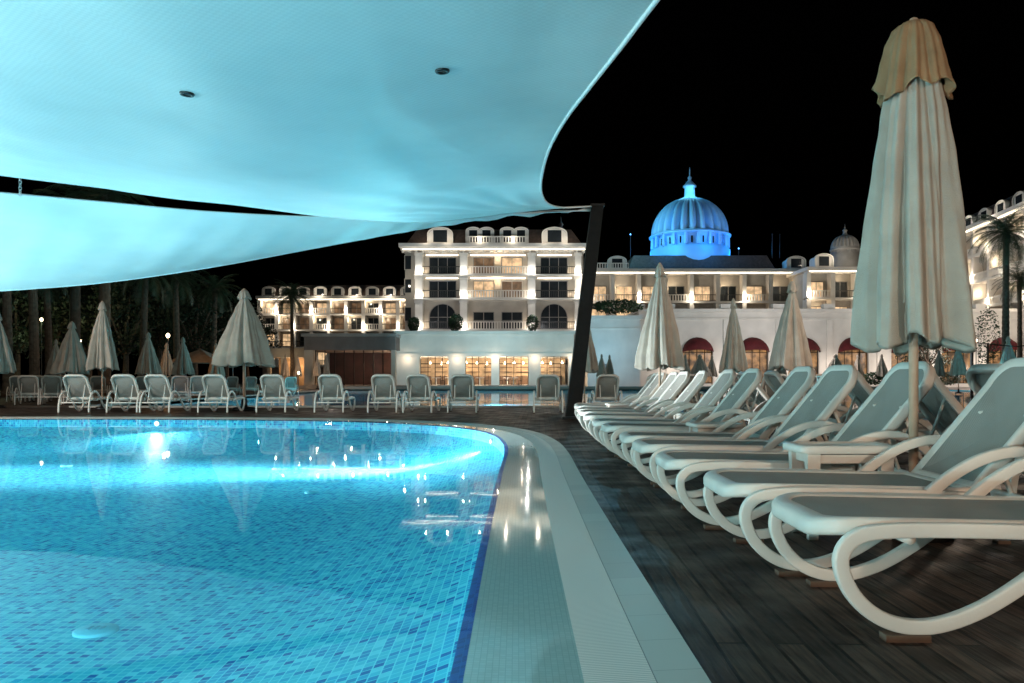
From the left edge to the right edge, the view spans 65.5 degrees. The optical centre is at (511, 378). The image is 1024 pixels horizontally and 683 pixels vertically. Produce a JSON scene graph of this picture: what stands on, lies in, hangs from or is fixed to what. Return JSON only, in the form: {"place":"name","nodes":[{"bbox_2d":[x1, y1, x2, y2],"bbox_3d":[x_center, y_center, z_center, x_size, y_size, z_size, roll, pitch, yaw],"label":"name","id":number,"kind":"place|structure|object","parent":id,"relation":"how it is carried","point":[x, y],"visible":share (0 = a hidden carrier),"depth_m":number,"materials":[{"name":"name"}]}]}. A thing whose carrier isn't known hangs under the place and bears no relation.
{"place":"outdoors","nodes":[
{"label":"outdoors","id":0,"kind":"place"},
{"bbox_2d":[0,453,362,682],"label":"pool floor","id":1,"kind":"structure","parent":0,"point":[127,543],"depth_m":8.22,"materials":[{"name":"tile"}]},
{"bbox_2d":[72,623,118,638],"bbox_3d":[-2.578,1.557,4.935,0.260,0.026,0.260,0,0,0],"label":"pool drain","id":2,"kind":"object","parent":1,"relation":"on","point":[95,630],"visible":1,"depth_m":4.89,"materials":[{"name":"plastic"}]},
{"bbox_2d":[0,427,502,682],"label":"pool floor slope","id":3,"kind":"structure","parent":0,"point":[367,577],"depth_m":5.75,"materials":[{"name":"tile"}]},
{"bbox_2d":[0,420,503,456],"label":"pool wall","id":4,"kind":"structure","parent":0,"point":[468,434],"depth_m":18.35,"materials":[{"name":"tile"}]},
{"bbox_2d":[0,419,507,682],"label":"pool rim","id":5,"kind":"object","parent":4,"relation":"on","point":[459,663],"visible":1,"depth_m":3.94,"materials":[{"name":"tile"}]},
{"bbox_2d":[0,418,583,682],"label":"overflow ledge","id":6,"kind":"object","parent":5,"relation":"on","point":[522,630],"visible":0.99,"depth_m":3.56,"materials":[{"name":"tile"}]},
{"bbox_2d":[0,417,656,682],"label":"gutter grate","id":7,"kind":"object","parent":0,"point":[609,649],"visible":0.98,"depth_m":3.62,"materials":[{"name":"plastic"}]},
{"bbox_2d":[255,285,404,374],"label":"hotel wing","id":8,"kind":"structure","parent":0,"point":[357,309],"depth_m":130.50,"materials":[{"name":"paint"}]},
{"bbox_2d":[69,386,876,407],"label":"pool kerb","id":9,"kind":"structure","parent":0,"point":[445,388],"depth_m":27.95,"materials":[{"name":"stone"}]},
{"bbox_2d":[393,331,574,385],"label":"restaurant pavilion","id":10,"kind":"structure","parent":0,"point":[527,358],"depth_m":75.00,"materials":[{"name":"white paint"}]},
{"bbox_2d":[0,379,969,406],"bbox_3d":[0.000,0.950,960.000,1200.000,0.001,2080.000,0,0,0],"label":"ground","id":11,"kind":"structure","parent":0,"point":[54,403],"depth_m":37.46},
{"bbox_2d":[0,291,12,395],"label":"palm tree","id":12,"kind":"object","parent":11,"relation":"on","point":[7,311],"visible":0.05,"depth_m":41.78,"materials":[{"name":"brown plant"}]},
{"bbox_2d":[14,375,45,405],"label":"sun lounger","id":13,"kind":"object","parent":11,"relation":"on","point":[28,386],"visible":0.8,"depth_m":27.82,"materials":[{"name":"white plastic"}]},
{"bbox_2d":[28,289,39,374],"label":"palm tree","id":14,"kind":"object","parent":11,"relation":"on","point":[34,358],"visible":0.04,"depth_m":43.81,"materials":[{"name":"brown plant"}]},
{"bbox_2d":[0,289,69,374],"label":"broadleaf tree","id":15,"kind":"object","parent":11,"relation":"on","point":[20,340],"visible":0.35,"depth_m":61.54,"materials":[{"name":"green plant"}]},
{"bbox_2d":[17,286,70,373],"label":"palm tree","id":16,"kind":"object","parent":11,"relation":"on","point":[48,344],"visible":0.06,"depth_m":49.83,"materials":[{"name":"brown plant"}]},
{"bbox_2d":[0,284,98,358],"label":"broadleaf tree","id":17,"kind":"object","parent":11,"relation":"on","point":[66,312],"visible":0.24,"depth_m":61.91,"materials":[{"name":"green plant"}]},
{"bbox_2d":[37,375,67,405],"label":"sun lounger","id":18,"kind":"object","parent":11,"relation":"on","point":[51,386],"visible":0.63,"depth_m":27.81,"materials":[{"name":"white plastic"}]},
{"bbox_2d":[50,321,89,403],"bbox_3d":[-16.516,-0.595,29.764,1.301,3.090,1.240,0,0,-31],"label":"closed parasol","id":19,"kind":"object","parent":11,"relation":"on","point":[71,358],"visible":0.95,"depth_m":29.52,"materials":[{"name":"fabric"}]},
{"bbox_2d":[33,184,127,340],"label":"palm tree","id":20,"kind":"object","parent":11,"relation":"on","point":[75,306],"visible":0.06,"depth_m":53.67,"materials":[{"name":"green plant"}]},
{"bbox_2d":[37,284,140,382],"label":"broadleaf tree","id":21,"kind":"object","parent":11,"relation":"on","point":[87,336],"visible":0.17,"depth_m":64.94,"materials":[{"name":"green plant"}]},
{"bbox_2d":[42,183,154,394],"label":"palm tree","id":22,"kind":"object","parent":11,"relation":"on","point":[108,195],"visible":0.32,"depth_m":46.67,"materials":[{"name":"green plant"}]},
{"bbox_2d":[60,280,187,373],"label":"broadleaf tree","id":23,"kind":"object","parent":11,"relation":"on","point":[126,349],"visible":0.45,"depth_m":62.35,"materials":[{"name":"green plant"}]},
{"bbox_2d":[135,332,161,396],"bbox_3d":[-16.814,-0.595,36.712,1.084,3.090,1.033,0,0,19],"label":"closed parasol","id":24,"kind":"object","parent":11,"relation":"on","point":[148,362],"visible":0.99,"depth_m":36.47,"materials":[{"name":"fabric"}]},
{"bbox_2d":[119,274,179,375],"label":"palm tree","id":25,"kind":"object","parent":11,"relation":"on","point":[144,286],"visible":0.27,"depth_m":55.85,"materials":[{"name":"green plant"}]},
{"bbox_2d":[111,274,218,363],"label":"broadleaf tree","id":26,"kind":"object","parent":11,"relation":"on","point":[159,351],"visible":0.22,"depth_m":67.20,"materials":[{"name":"green plant"}]},
{"bbox_2d":[150,270,206,375],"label":"palm tree","id":27,"kind":"object","parent":11,"relation":"on","point":[175,284],"visible":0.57,"depth_m":59.88,"materials":[{"name":"green plant"}]},
{"bbox_2d":[168,375,190,401],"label":"sun lounger","id":28,"kind":"object","parent":11,"relation":"on","point":[179,384],"visible":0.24,"depth_m":31.30,"materials":[{"name":"white plastic"}]},
{"bbox_2d":[172,337,194,396],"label":"closed parasol","id":29,"kind":"object","parent":11,"relation":"on","point":[183,364],"visible":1,"depth_m":40.77,"materials":[{"name":"fabric"}]},
{"bbox_2d":[139,272,236,374],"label":"broadleaf tree","id":30,"kind":"object","parent":11,"relation":"on","point":[197,342],"visible":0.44,"depth_m":64.52,"materials":[{"name":"green plant"}]},
{"bbox_2d":[172,349,232,389],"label":"garden tent","id":31,"kind":"object","parent":11,"relation":"on","point":[200,356],"visible":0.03,"depth_m":49.10,"materials":[{"name":"beige fabric"}]},
{"bbox_2d":[187,270,240,353],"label":"palm tree","id":32,"kind":"object","parent":11,"relation":"on","point":[214,291],"visible":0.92,"depth_m":63.89,"materials":[{"name":"green plant"}]},
{"bbox_2d":[184,297,273,378],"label":"broadleaf tree","id":33,"kind":"object","parent":11,"relation":"on","point":[227,367],"visible":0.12,"depth_m":71.89,"materials":[{"name":"green plant"}]},
{"bbox_2d":[267,279,314,375],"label":"palm tree","id":34,"kind":"object","parent":11,"relation":"on","point":[291,297],"visible":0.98,"depth_m":77.83,"materials":[{"name":"green plant"}]},
{"bbox_2d":[267,348,317,387],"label":"garden kiosk","id":35,"kind":"object","parent":11,"relation":"on","point":[279,353],"visible":0.27,"depth_m":78.10,"materials":[{"name":"beige paint"}]},
{"bbox_2d":[299,333,400,388],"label":"dark pavilion","id":36,"kind":"structure","parent":11,"relation":"on","point":[359,359],"depth_m":72.05,"materials":[{"name":"brown wood"}]},
{"bbox_2d":[786,253,856,308],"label":"hotel wing","id":37,"kind":"structure","parent":11,"relation":"on","point":[820,280],"depth_m":105.19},
{"bbox_2d":[829,227,859,266],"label":"roof dome","id":38,"kind":"structure","parent":37,"relation":"on","point":[844,250],"depth_m":106.54,"materials":[{"name":"grey stone"}]},
{"bbox_2d":[894,345,952,367],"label":"broadleaf tree","id":39,"kind":"object","parent":11,"relation":"on","point":[926,356],"visible":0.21,"depth_m":75.89,"materials":[{"name":"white plant"}]},
{"bbox_2d":[949,351,966,392],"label":"closed parasol","id":40,"kind":"object","parent":11,"relation":"on","point":[958,366],"visible":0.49,"depth_m":49.77,"materials":[{"name":"fabric"}]},
{"bbox_2d":[975,305,1000,363],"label":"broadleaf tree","id":41,"kind":"object","parent":11,"relation":"on","point":[980,356],"visible":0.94,"depth_m":61.92,"materials":[{"name":"green plant"}]},
{"bbox_2d":[965,204,1023,356],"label":"palm tree","id":42,"kind":"object","parent":11,"relation":"on","point":[1008,229],"visible":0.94,"depth_m":57.81,"materials":[{"name":"green plant"}]},
{"bbox_2d":[991,260,1023,357],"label":"palm tree","id":43,"kind":"object","parent":11,"relation":"on","point":[1018,280],"visible":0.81,"depth_m":65.84,"materials":[{"name":"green plant"}]},
{"bbox_2d":[399,217,585,383],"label":"hotel tower","id":44,"kind":"structure","parent":0,"point":[492,279],"depth_m":101.42,"materials":[{"name":"paint"}]},
{"bbox_2d":[429,304,455,328],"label":"window","id":45,"kind":"structure","parent":44,"relation":"in","point":[440,312],"depth_m":101.77,"materials":[{"name":"black glass"}]},
{"bbox_2d":[429,281,455,296],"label":"window","id":46,"kind":"structure","parent":44,"relation":"in","point":[433,285],"depth_m":101.77,"materials":[{"name":"black glass"}]},
{"bbox_2d":[429,257,455,272],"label":"window","id":47,"kind":"structure","parent":44,"relation":"in","point":[433,261],"depth_m":101.77,"materials":[{"name":"black glass"}]},
{"bbox_2d":[473,312,493,328],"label":"window","id":48,"kind":"structure","parent":44,"relation":"in","point":[477,316],"depth_m":101.77,"materials":[{"name":"black glass"}]},
{"bbox_2d":[501,312,522,328],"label":"window","id":49,"kind":"structure","parent":44,"relation":"in","point":[505,316],"depth_m":101.77,"materials":[{"name":"black glass"}]},
{"bbox_2d":[501,281,522,296],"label":"window","id":50,"kind":"structure","parent":44,"relation":"in","point":[505,285],"depth_m":101.77,"materials":[{"name":"glass"}]},
{"bbox_2d":[501,257,522,272],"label":"window","id":51,"kind":"structure","parent":44,"relation":"in","point":[505,261],"depth_m":101.77,"materials":[{"name":"yellow glass"}]},
{"bbox_2d":[540,304,567,328],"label":"window","id":52,"kind":"structure","parent":44,"relation":"in","point":[552,312],"depth_m":101.77,"materials":[{"name":"grey glass"}]},
{"bbox_2d":[540,281,567,296],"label":"window","id":53,"kind":"structure","parent":44,"relation":"in","point":[544,285],"depth_m":101.77,"materials":[{"name":"grey glass"}]},
{"bbox_2d":[540,257,567,272],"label":"window","id":54,"kind":"structure","parent":44,"relation":"in","point":[544,261],"depth_m":101.77,"materials":[{"name":"grey glass"}]},
{"bbox_2d":[0,407,1023,682],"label":"timber deck","id":55,"kind":"structure","parent":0,"point":[740,613],"depth_m":3.63,"materials":[{"name":"wood"}]},
{"bbox_2d":[0,314,16,407],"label":"closed parasol","id":56,"kind":"object","parent":55,"relation":"on","point":[7,364],"visible":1,"depth_m":25.42,"materials":[{"name":"fabric"}]},
{"bbox_2d":[57,374,112,413],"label":"sun lounger","id":57,"kind":"object","parent":55,"relation":"on","point":[77,387],"visible":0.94,"depth_m":21.49,"materials":[{"name":"white plastic"}]},
{"bbox_2d":[85,301,118,409],"bbox_3d":[-12.467,-0.703,24.243,0.950,3.306,0.997,0,0,-17],"label":"closed parasol","id":58,"kind":"object","parent":55,"relation":"on","point":[102,357],"visible":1,"depth_m":23.98,"materials":[{"name":"fabric"}]},
{"bbox_2d":[105,374,157,413],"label":"sun lounger","id":59,"kind":"object","parent":55,"relation":"on","point":[125,387],"visible":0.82,"depth_m":21.38,"materials":[{"name":"white plastic"}]},
{"bbox_2d":[138,374,191,413],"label":"sun lounger","id":60,"kind":"object","parent":55,"relation":"on","point":[158,386],"visible":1,"depth_m":21.46,"materials":[{"name":"white plastic"}]},
{"bbox_2d":[196,374,244,413],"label":"sun lounger","id":61,"kind":"object","parent":55,"relation":"on","point":[215,386],"visible":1,"depth_m":21.41,"materials":[{"name":"white plastic"}]},
{"bbox_2d":[211,288,275,410],"bbox_3d":[-7.853,-0.858,23.599,1.735,3.615,1.653,0,0,6],"label":"closed parasol","id":62,"kind":"object","parent":55,"relation":"on","point":[243,342],"visible":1,"depth_m":23.25,"materials":[{"name":"fabric"}]},
{"bbox_2d":[255,374,299,413],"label":"sun lounger","id":63,"kind":"object","parent":55,"relation":"on","point":[273,387],"visible":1,"depth_m":21.58,"materials":[{"name":"white plastic"}]},
{"bbox_2d":[313,374,354,413],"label":"sun lounger","id":64,"kind":"object","parent":55,"relation":"on","point":[331,387],"visible":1,"depth_m":21.52,"materials":[{"name":"white plastic"}]},
{"bbox_2d":[366,374,404,413],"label":"sun lounger","id":65,"kind":"object","parent":55,"relation":"on","point":[383,387],"visible":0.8,"depth_m":21.46,"materials":[{"name":"white plastic"}]},
{"bbox_2d":[402,374,440,413],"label":"sun lounger","id":66,"kind":"object","parent":55,"relation":"on","point":[418,387],"visible":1,"depth_m":21.39,"materials":[{"name":"white plastic"}]},
{"bbox_2d":[162,417,710,682],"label":"pool coping","id":67,"kind":"object","parent":55,"relation":"on","point":[668,654],"visible":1,"depth_m":3.54,"materials":[{"name":"stone"}]},
{"bbox_2d":[447,374,478,413],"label":"sun lounger","id":68,"kind":"object","parent":55,"relation":"on","point":[462,387],"visible":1,"depth_m":21.40,"materials":[{"name":"white plastic"}]},
{"bbox_2d":[533,374,563,413],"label":"sun lounger","id":69,"kind":"object","parent":55,"relation":"on","point":[547,387],"visible":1,"depth_m":21.45,"materials":[{"name":"white plastic"}]},
{"bbox_2d":[561,203,604,418],"bbox_3d":[1.677,-1.583,18.782,1.015,5.065,0.565,0,0,0],"label":"sail post","id":70,"kind":"object","parent":55,"relation":"on","point":[578,362],"visible":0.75,"depth_m":18.67,"materials":[{"name":"metal"}]},
{"bbox_2d":[0,192,590,290],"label":"shade sail","id":71,"kind":"object","parent":70,"relation":"hanging from","point":[50,242],"visible":0.87,"depth_m":16.14,"materials":[{"name":"fabric"}]},
{"bbox_2d":[0,0,659,222],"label":"shade sail","id":72,"kind":"object","parent":70,"relation":"attached to","point":[409,111],"visible":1,"depth_m":6.46,"materials":[{"name":"fabric"}]},
{"bbox_2d":[583,329,598,402],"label":"closed parasol","id":73,"kind":"object","parent":55,"relation":"on","point":[592,364],"visible":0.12,"depth_m":22.33,"materials":[{"name":"fabric"}]},
{"bbox_2d":[588,374,622,402],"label":"sun lounger","id":74,"kind":"object","parent":55,"relation":"on","point":[607,387],"visible":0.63,"depth_m":21.50,"materials":[{"name":"white plastic"}]},
{"bbox_2d":[574,373,665,426],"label":"sun lounger","id":75,"kind":"object","parent":55,"relation":"on","point":[651,388],"visible":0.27,"depth_m":15.68,"materials":[{"name":"white plastic"}]},
{"bbox_2d":[577,372,678,430],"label":"sun lounger","id":76,"kind":"object","parent":55,"relation":"on","point":[665,385],"visible":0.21,"depth_m":14.15,"materials":[{"name":"white plastic"}]},
{"bbox_2d":[579,371,689,436],"bbox_3d":[1.990,0.419,12.863,1.785,1.062,0.820,0,0,-4],"label":"sun lounger","id":77,"kind":"object","parent":55,"relation":"on","point":[676,386],"visible":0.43,"depth_m":12.90,"materials":[{"name":"white plastic"}]},
{"bbox_2d":[583,370,707,445],"bbox_3d":[1.932,0.419,11.472,1.785,1.062,0.820,0,0,2],"label":"sun lounger","id":78,"kind":"object","parent":55,"relation":"on","point":[691,390],"visible":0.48,"depth_m":11.24,"materials":[{"name":"white plastic"}]},
{"bbox_2d":[634,263,684,386],"bbox_3d":[2.765,-0.595,14.681,0.889,3.090,0.847,0,0,33],"label":"closed parasol","id":79,"kind":"object","parent":55,"relation":"on","point":[659,346],"visible":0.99,"depth_m":14.51,"materials":[{"name":"beige fabric"}]},
{"bbox_2d":[592,369,735,456],"bbox_3d":[1.913,0.419,9.992,1.785,1.062,0.820,0,0,1],"label":"sun lounger","id":80,"kind":"object","parent":55,"relation":"on","point":[719,388],"visible":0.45,"depth_m":10.02,"materials":[{"name":"white plastic"}]},
{"bbox_2d":[601,368,768,465],"bbox_3d":[1.923,0.419,9.002,1.785,1.062,0.820,0,0,0],"label":"sun lounger","id":81,"kind":"object","parent":55,"relation":"on","point":[735,398],"visible":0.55,"depth_m":8.80,"materials":[{"name":"white plastic"}]},
{"bbox_2d":[686,422,744,432],"bbox_3d":[2.100,0.705,8.250,0.520,0.490,0.480,0,0,0],"label":"side table","id":82,"kind":"object","parent":55,"relation":"on","point":[736,427],"visible":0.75,"depth_m":8.07,"materials":[{"name":"white plastic"}]},
{"bbox_2d":[619,366,815,484],"bbox_3d":[1.922,0.419,7.473,1.785,1.062,0.820,0,0,2],"label":"sun lounger","id":83,"kind":"object","parent":55,"relation":"on","point":[790,392],"visible":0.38,"depth_m":7.50,"materials":[{"name":"white plastic"}]},
{"bbox_2d":[719,298,747,372],"bbox_3d":[5.859,-0.595,21.195,0.737,3.090,0.702,0,0,-3],"label":"closed parasol","id":84,"kind":"object","parent":55,"relation":"on","point":[733,356],"visible":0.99,"depth_m":21.01,"materials":[{"name":"fabric"}]},
{"bbox_2d":[632,364,857,500],"bbox_3d":[1.913,0.419,6.559,1.785,1.062,0.820,0,0,-1],"label":"sun lounger","id":85,"kind":"object","parent":55,"relation":"on","point":[824,397],"visible":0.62,"depth_m":6.54,"materials":[{"name":"white plastic"}]},
{"bbox_2d":[768,280,812,371],"bbox_3d":[6.124,-0.595,17.314,0.911,3.090,0.868,0,0,-13],"label":"closed parasol","id":86,"kind":"object","parent":55,"relation":"on","point":[790,352],"visible":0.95,"depth_m":17.10,"materials":[{"name":"fabric"}]},
{"bbox_2d":[736,371,846,435],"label":"sun lounger","id":87,"kind":"object","parent":55,"relation":"on","point":[760,396],"visible":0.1,"depth_m":12.52,"materials":[{"name":"white plastic"}]},
{"bbox_2d":[655,361,935,529],"bbox_3d":[1.892,0.419,5.378,1.785,1.062,0.820,0,0,1],"label":"sun lounger","id":88,"kind":"object","parent":55,"relation":"on","point":[881,414],"visible":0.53,"depth_m":5.32,"materials":[{"name":"white plastic"}]},
{"bbox_2d":[764,370,852,434],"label":"sun lounger","id":89,"kind":"object","parent":55,"relation":"on","point":[774,380],"visible":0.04,"depth_m":11.39,"materials":[{"name":"white plastic"}]},
{"bbox_2d":[783,441,893,539],"bbox_3d":[1.980,0.672,4.810,0.598,0.556,0.346,0,0,-2],"label":"side table","id":90,"kind":"object","parent":55,"relation":"on","point":[813,454],"visible":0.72,"depth_m":4.68,"materials":[{"name":"white plastic"}]},
{"bbox_2d":[703,358,1023,576],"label":"sun lounger","id":91,"kind":"object","parent":55,"relation":"on","point":[979,439],"visible":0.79,"depth_m":4.25,"materials":[{"name":"white plastic"}]},
{"bbox_2d":[768,457,1023,642],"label":"sun lounger","id":92,"kind":"object","parent":55,"relation":"on","point":[914,522],"visible":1,"depth_m":3.08,"materials":[{"name":"white plastic"}]},
{"bbox_2d":[850,17,976,542],"bbox_3d":[2.446,-0.614,4.773,0.613,3.127,0.650,0,0,-29],"label":"closed parasol","id":93,"kind":"object","parent":55,"relation":"on","point":[912,292],"visible":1,"depth_m":4.65,"materials":[{"name":"beige fabric"}]},
{"bbox_2d":[828,371,1014,461],"bbox_3d":[4.408,0.419,8.535,1.785,1.062,0.820,0,0,2],"label":"sun lounger","id":94,"kind":"object","parent":55,"relation":"on","point":[862,390],"visible":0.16,"depth_m":8.49,"materials":[{"name":"white plastic"}]},
{"bbox_2d":[890,374,1023,473],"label":"sun lounger","id":95,"kind":"object","parent":55,"relation":"on","point":[941,408],"visible":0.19,"depth_m":7.15,"materials":[{"name":"white plastic"}]},
{"bbox_2d":[966,363,1023,492],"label":"sun lounger","id":96,"kind":"object","parent":55,"relation":"on","point":[978,376],"visible":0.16,"depth_m":6.22,"materials":[{"name":"white plastic"}]},
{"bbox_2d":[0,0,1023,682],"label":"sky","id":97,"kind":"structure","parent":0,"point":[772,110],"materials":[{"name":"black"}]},
{"bbox_2d":[112,389,969,468],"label":"pool basin","id":98,"kind":"object","parent":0,"point":[438,389],"visible":0.07,"depth_m":63.36,"materials":[{"name":"tile"}]},
{"bbox_2d":[135,390,975,419],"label":"pool water","id":99,"kind":"structure","parent":0,"point":[505,397],"depth_m":36.24,"materials":[{"name":"liquid"}]},
{"bbox_2d":[585,315,642,385],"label":"pool bar block","id":100,"kind":"structure","parent":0,"point":[616,338],"depth_m":80.00,"materials":[{"name":"white paint"}]},
{"bbox_2d":[592,299,643,313],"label":"bush","id":101,"kind":"object","parent":100,"relation":"on","point":[598,306],"visible":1,"depth_m":83.16,"materials":[{"name":"green plant"}]},
{"bbox_2d":[592,255,805,314],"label":"hotel wing","id":102,"kind":"structure","parent":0,"point":[744,281],"depth_m":111.50,"materials":[{"name":"paint"}]},
{"bbox_2d":[649,168,730,259],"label":"roof dome","id":103,"kind":"structure","parent":102,"relation":"on","point":[689,224],"depth_m":113.72,"materials":[{"name":"paint"}]},
{"bbox_2d":[628,304,1022,386],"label":"arcade building","id":104,"kind":"structure","parent":0,"point":[827,328],"depth_m":85.00,"materials":[{"name":"white paint"}]},
{"bbox_2d":[682,337,711,382],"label":"arched window","id":105,"kind":"structure","parent":104,"relation":"in","point":[692,355],"depth_m":85.39,"materials":[{"name":"beige glass"}]},
{"bbox_2d":[745,337,767,382],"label":"arched window","id":106,"kind":"structure","parent":104,"relation":"in","point":[758,359],"depth_m":85.39,"materials":[{"name":"beige glass"}]},
{"bbox_2d":[838,338,866,377],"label":"arched window","id":107,"kind":"structure","parent":104,"relation":"in","point":[849,356],"depth_m":85.39,"materials":[{"name":"beige glass"}]},
{"bbox_2d":[965,190,1023,357],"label":"hotel wing","id":108,"kind":"structure","parent":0,"point":[982,282],"depth_m":92.25,"materials":[{"name":"paint"}]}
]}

